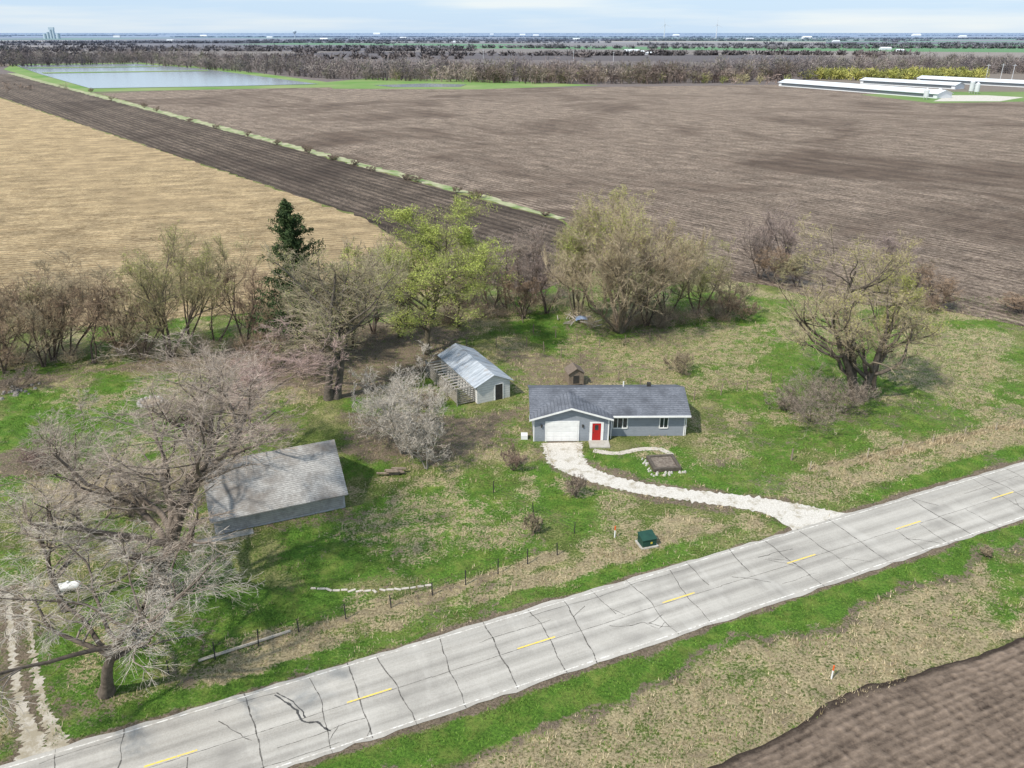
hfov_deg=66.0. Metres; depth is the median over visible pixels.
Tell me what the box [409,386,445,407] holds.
bare shrub
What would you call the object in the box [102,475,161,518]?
bare shrub
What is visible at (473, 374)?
metal roof shed
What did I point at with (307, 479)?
detached garage
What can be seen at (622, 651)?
road edge line
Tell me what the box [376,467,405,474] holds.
log pile
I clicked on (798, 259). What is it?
bare tree
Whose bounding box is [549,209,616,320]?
willow tree
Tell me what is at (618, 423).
window
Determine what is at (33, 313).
windbreak tree
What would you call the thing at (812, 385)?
bare shrub
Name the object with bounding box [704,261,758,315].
bare tree
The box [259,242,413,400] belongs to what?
tall bare tree
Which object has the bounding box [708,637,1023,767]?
tilled field
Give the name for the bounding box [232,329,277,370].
bare shrub
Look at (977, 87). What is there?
feed bin
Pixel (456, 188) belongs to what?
fencerow shrub
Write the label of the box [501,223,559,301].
windbreak tree
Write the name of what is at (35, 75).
pond bank
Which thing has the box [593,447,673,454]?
garden path
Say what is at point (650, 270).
windbreak tree
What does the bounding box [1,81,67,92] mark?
pond side brush
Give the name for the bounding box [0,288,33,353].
windbreak tree
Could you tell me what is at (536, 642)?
road marking
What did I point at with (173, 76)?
pond
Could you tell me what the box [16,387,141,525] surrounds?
bare tree
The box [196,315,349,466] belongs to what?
bare tree
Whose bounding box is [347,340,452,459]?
white birch tree
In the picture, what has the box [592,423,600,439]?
door
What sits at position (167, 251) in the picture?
windbreak tree
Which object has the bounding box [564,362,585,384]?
chicken coop
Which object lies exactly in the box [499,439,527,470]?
bare shrub
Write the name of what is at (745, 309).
bare shrub
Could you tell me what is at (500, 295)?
windbreak tree
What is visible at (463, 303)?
windbreak tree
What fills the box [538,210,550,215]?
fencerow shrub
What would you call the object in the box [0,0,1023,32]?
sky
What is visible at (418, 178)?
fencerow shrub
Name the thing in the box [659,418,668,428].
window
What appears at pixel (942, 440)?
fence line grass
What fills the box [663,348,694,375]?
bare shrub
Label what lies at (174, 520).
bare tree
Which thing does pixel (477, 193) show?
fencerow shrub
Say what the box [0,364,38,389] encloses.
bare shrub
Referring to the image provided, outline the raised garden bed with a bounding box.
[641,454,686,476]
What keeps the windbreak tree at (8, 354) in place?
on the ground at (462, 435)
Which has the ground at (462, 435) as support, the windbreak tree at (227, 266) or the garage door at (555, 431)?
the windbreak tree at (227, 266)
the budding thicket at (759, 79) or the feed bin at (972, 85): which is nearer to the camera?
the feed bin at (972, 85)
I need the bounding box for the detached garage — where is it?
[193,439,347,546]
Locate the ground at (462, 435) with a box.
[0,33,1023,767]
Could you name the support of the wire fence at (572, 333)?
on the ground at (462, 435)
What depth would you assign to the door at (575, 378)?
97.13 m
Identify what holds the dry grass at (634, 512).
on the ground at (462, 435)
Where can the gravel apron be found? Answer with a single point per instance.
(793, 519)
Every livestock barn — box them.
[779,79,953,98]
[860,77,965,88]
[917,75,1023,86]
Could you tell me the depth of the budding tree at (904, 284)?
91.79 m
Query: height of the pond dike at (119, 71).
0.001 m
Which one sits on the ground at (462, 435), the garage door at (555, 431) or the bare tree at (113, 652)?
the bare tree at (113, 652)
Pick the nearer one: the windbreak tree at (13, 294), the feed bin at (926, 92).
the windbreak tree at (13, 294)
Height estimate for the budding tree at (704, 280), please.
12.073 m
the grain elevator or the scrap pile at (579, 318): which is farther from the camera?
the grain elevator
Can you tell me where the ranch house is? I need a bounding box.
[521,381,690,447]
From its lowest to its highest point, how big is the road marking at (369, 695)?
0.001 m
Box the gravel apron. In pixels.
[762,507,843,529]
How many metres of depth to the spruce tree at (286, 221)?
96.79 m
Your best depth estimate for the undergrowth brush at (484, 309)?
114.84 m
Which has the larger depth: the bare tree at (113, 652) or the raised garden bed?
the raised garden bed
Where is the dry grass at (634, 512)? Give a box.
[0,296,1023,767]
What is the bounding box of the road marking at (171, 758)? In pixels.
[144,749,196,766]
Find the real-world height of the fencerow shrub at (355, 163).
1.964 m
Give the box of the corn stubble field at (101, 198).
[0,98,460,332]
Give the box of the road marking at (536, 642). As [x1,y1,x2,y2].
[517,636,554,648]
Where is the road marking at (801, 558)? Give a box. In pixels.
[788,554,815,562]
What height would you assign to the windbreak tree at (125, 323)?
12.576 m
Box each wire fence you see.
[166,543,557,673]
[466,337,771,399]
[493,481,575,533]
[513,305,649,346]
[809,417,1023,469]
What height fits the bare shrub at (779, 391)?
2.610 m
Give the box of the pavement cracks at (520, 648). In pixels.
[40,468,1023,767]
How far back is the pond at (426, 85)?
642.23 m
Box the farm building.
[879,47,891,49]
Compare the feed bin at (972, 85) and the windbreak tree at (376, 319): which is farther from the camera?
the feed bin at (972, 85)
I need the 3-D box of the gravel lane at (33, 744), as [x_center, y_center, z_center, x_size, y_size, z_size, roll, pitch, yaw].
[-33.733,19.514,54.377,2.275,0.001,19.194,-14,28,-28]
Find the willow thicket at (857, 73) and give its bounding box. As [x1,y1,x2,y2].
[798,64,989,79]
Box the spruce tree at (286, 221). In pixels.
[246,198,371,366]
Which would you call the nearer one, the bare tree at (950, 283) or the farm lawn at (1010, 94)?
the bare tree at (950, 283)
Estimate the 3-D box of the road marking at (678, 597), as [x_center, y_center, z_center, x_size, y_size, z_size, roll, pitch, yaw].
[12.899,16.528,61.002,3.000,0.001,0.120,-10,26,-22]
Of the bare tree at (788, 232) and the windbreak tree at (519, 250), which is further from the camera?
the bare tree at (788, 232)
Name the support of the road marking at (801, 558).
on the road
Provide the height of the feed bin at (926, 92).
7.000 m
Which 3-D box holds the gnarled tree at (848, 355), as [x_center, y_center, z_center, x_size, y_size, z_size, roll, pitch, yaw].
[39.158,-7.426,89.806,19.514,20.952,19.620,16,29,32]
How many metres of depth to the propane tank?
61.25 m
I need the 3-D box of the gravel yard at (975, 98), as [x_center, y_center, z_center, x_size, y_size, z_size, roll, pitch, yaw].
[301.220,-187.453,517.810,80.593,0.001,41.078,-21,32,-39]
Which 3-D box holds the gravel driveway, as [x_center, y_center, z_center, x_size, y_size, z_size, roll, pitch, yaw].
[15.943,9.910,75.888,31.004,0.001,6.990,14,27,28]
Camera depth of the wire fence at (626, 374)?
98.95 m
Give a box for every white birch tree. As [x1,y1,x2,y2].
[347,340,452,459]
[395,401,450,468]
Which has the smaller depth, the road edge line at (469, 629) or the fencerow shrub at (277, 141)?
the road edge line at (469, 629)
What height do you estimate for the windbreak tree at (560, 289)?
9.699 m
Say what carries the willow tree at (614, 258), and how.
on the ground at (462, 435)
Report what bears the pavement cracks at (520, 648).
on the road
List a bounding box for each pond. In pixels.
[15,64,314,87]
[378,83,465,86]
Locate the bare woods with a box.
[0,44,1023,83]
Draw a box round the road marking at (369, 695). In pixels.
[347,688,391,702]
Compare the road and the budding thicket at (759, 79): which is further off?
the budding thicket at (759, 79)
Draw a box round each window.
[612,418,627,428]
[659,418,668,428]
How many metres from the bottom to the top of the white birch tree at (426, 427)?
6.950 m
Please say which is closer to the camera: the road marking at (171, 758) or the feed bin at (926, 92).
the road marking at (171, 758)
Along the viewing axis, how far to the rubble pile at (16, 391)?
95.82 m
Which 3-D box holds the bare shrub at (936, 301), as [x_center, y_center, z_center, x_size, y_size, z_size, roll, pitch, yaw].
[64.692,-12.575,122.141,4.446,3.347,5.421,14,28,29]
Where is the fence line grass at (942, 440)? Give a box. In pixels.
[808,420,1023,469]
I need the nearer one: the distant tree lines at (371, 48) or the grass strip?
the grass strip
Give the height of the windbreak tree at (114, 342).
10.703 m
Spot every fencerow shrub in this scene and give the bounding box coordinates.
[272,138,280,144]
[351,159,359,164]
[366,166,375,170]
[413,176,421,181]
[452,186,462,192]
[473,190,482,197]
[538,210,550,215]
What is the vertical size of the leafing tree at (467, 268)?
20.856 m
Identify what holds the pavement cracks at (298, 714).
on the road
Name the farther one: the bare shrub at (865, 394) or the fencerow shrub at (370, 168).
the fencerow shrub at (370, 168)
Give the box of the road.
[0,462,1023,767]
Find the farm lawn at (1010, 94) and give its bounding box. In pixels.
[863,92,1023,102]
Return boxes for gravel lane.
[4,593,47,760]
[23,593,69,751]
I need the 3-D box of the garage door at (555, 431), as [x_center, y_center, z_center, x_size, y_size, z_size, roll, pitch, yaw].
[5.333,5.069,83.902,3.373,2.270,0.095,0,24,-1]
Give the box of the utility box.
[635,529,658,549]
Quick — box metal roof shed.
[425,343,513,406]
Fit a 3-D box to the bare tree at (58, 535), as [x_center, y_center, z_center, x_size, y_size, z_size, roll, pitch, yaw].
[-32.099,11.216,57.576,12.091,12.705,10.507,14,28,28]
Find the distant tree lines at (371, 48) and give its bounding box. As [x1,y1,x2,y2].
[0,33,1023,59]
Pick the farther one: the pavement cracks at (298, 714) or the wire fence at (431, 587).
the wire fence at (431, 587)
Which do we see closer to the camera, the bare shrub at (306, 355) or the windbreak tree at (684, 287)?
the bare shrub at (306, 355)
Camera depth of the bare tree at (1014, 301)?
122.27 m
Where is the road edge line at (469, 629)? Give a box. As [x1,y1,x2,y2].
[5,463,1023,767]
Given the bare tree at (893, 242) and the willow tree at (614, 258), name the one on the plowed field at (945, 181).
the bare tree at (893, 242)
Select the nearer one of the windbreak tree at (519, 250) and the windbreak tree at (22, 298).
the windbreak tree at (22, 298)
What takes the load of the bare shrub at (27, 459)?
on the ground at (462, 435)
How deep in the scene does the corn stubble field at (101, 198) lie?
192.29 m
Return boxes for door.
[495,384,502,399]
[546,422,577,440]
[573,376,578,382]
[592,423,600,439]
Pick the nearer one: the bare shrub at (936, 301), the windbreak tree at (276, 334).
the windbreak tree at (276, 334)
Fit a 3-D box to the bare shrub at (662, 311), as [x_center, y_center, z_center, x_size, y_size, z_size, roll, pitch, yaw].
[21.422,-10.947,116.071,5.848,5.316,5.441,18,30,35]
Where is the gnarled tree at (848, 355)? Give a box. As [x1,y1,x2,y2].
[771,212,946,401]
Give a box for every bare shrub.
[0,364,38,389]
[16,438,71,479]
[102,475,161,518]
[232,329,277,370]
[278,333,324,379]
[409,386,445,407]
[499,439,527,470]
[523,512,542,532]
[564,474,586,496]
[637,290,675,328]
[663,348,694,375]
[689,286,742,319]
[726,295,759,319]
[763,384,807,411]
[772,362,867,438]
[806,372,881,412]
[916,293,944,312]
[979,544,992,558]
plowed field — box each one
[0,74,598,292]
[102,85,1023,325]
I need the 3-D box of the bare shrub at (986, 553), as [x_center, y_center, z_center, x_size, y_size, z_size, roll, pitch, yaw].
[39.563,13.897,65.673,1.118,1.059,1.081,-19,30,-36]
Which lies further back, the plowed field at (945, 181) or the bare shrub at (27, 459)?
the plowed field at (945, 181)
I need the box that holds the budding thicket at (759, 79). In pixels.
[374,70,792,83]
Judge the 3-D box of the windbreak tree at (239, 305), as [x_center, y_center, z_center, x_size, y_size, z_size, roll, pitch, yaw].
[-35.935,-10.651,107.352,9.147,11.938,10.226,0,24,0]
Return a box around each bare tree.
[0,454,144,612]
[0,500,264,732]
[16,326,300,605]
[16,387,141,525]
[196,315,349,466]
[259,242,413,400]
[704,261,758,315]
[728,216,787,278]
[754,243,796,283]
[760,199,811,274]
[770,250,825,286]
[868,231,922,278]
[886,256,942,288]
[906,262,966,307]
[999,291,1023,313]
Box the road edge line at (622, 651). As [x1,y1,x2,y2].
[274,516,1023,767]
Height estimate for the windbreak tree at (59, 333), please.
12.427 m
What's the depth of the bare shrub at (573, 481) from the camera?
73.62 m
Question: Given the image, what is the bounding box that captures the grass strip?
[7,73,564,218]
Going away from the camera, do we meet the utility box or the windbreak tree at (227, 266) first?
the utility box
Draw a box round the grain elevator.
[43,27,60,38]
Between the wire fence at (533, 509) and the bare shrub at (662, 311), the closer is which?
the wire fence at (533, 509)
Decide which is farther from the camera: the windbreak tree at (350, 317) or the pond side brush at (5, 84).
the pond side brush at (5, 84)
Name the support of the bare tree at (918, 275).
on the plowed field at (945, 181)
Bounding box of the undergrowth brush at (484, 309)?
[0,288,742,371]
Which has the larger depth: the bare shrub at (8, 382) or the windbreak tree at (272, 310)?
the windbreak tree at (272, 310)
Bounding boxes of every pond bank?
[4,63,345,91]
[331,78,592,88]
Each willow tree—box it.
[541,184,711,333]
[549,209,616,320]
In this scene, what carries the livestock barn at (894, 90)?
on the ground at (462, 435)
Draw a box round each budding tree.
[106,219,235,356]
[666,236,737,311]
[853,249,954,389]
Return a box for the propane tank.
[58,580,81,593]
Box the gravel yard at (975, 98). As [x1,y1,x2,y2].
[935,95,1021,100]
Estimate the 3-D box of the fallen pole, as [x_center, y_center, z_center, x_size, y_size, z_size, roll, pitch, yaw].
[-18.973,18.608,56.141,6.378,0.203,0.203,-12,27,-25]
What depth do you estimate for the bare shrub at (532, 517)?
68.30 m
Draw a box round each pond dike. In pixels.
[32,66,158,67]
[41,70,207,72]
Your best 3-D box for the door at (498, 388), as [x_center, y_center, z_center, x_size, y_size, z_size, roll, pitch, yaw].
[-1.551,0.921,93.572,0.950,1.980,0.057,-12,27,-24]
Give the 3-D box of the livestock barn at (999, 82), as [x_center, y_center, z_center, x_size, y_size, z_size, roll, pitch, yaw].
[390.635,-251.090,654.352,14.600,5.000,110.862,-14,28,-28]
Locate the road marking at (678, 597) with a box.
[662,592,694,602]
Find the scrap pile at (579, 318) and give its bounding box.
[557,312,601,326]
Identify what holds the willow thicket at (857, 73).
on the ground at (462, 435)
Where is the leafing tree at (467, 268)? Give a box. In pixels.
[340,192,522,353]
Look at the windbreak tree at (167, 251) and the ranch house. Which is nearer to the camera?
the ranch house
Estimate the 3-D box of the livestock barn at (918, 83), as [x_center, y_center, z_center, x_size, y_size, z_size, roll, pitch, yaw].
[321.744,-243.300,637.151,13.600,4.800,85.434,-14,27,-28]
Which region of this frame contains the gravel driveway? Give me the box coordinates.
[541,442,824,516]
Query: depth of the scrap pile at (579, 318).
118.15 m
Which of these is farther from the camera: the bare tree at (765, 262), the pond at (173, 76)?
the pond at (173, 76)
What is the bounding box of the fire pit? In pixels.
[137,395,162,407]
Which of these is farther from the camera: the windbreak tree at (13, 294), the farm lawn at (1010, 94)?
the farm lawn at (1010, 94)
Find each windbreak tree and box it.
[0,275,74,367]
[0,277,69,363]
[0,278,19,361]
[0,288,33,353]
[0,290,42,373]
[3,247,132,355]
[6,268,86,360]
[62,276,128,363]
[70,279,151,352]
[101,259,179,358]
[150,231,225,337]
[166,233,263,340]
[208,258,278,345]
[245,305,279,362]
[255,289,292,345]
[341,227,410,332]
[343,273,368,346]
[371,254,420,336]
[437,241,498,306]
[438,277,484,326]
[465,255,516,312]
[472,224,544,307]
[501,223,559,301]
[502,276,541,318]
[519,252,570,313]
[608,217,685,325]
[636,235,703,317]
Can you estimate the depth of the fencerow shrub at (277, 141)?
305.66 m
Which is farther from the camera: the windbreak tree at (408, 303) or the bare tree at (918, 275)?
the bare tree at (918, 275)
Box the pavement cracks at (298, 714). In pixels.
[274,693,330,730]
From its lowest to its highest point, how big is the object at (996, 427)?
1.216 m
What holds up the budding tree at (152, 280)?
on the ground at (462, 435)
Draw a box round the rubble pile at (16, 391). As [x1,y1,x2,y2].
[0,383,40,399]
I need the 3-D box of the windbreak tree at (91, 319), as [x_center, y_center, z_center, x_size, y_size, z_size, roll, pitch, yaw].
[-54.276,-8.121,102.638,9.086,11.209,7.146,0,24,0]
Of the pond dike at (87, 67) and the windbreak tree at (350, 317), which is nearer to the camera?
the windbreak tree at (350, 317)
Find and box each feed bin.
[923,88,929,98]
[969,80,975,92]
[974,82,980,93]
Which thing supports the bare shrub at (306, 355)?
on the ground at (462, 435)
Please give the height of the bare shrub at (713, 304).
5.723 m
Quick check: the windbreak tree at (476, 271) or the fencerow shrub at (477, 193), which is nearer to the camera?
the windbreak tree at (476, 271)
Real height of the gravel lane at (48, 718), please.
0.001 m
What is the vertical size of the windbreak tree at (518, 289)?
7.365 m
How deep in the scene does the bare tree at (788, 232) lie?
138.38 m
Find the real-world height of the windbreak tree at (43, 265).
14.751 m
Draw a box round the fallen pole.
[198,629,290,661]
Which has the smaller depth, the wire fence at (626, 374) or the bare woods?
the wire fence at (626, 374)
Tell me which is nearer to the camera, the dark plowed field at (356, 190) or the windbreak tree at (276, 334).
the windbreak tree at (276, 334)
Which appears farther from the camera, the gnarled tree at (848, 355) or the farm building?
the farm building
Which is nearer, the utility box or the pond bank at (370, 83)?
the utility box

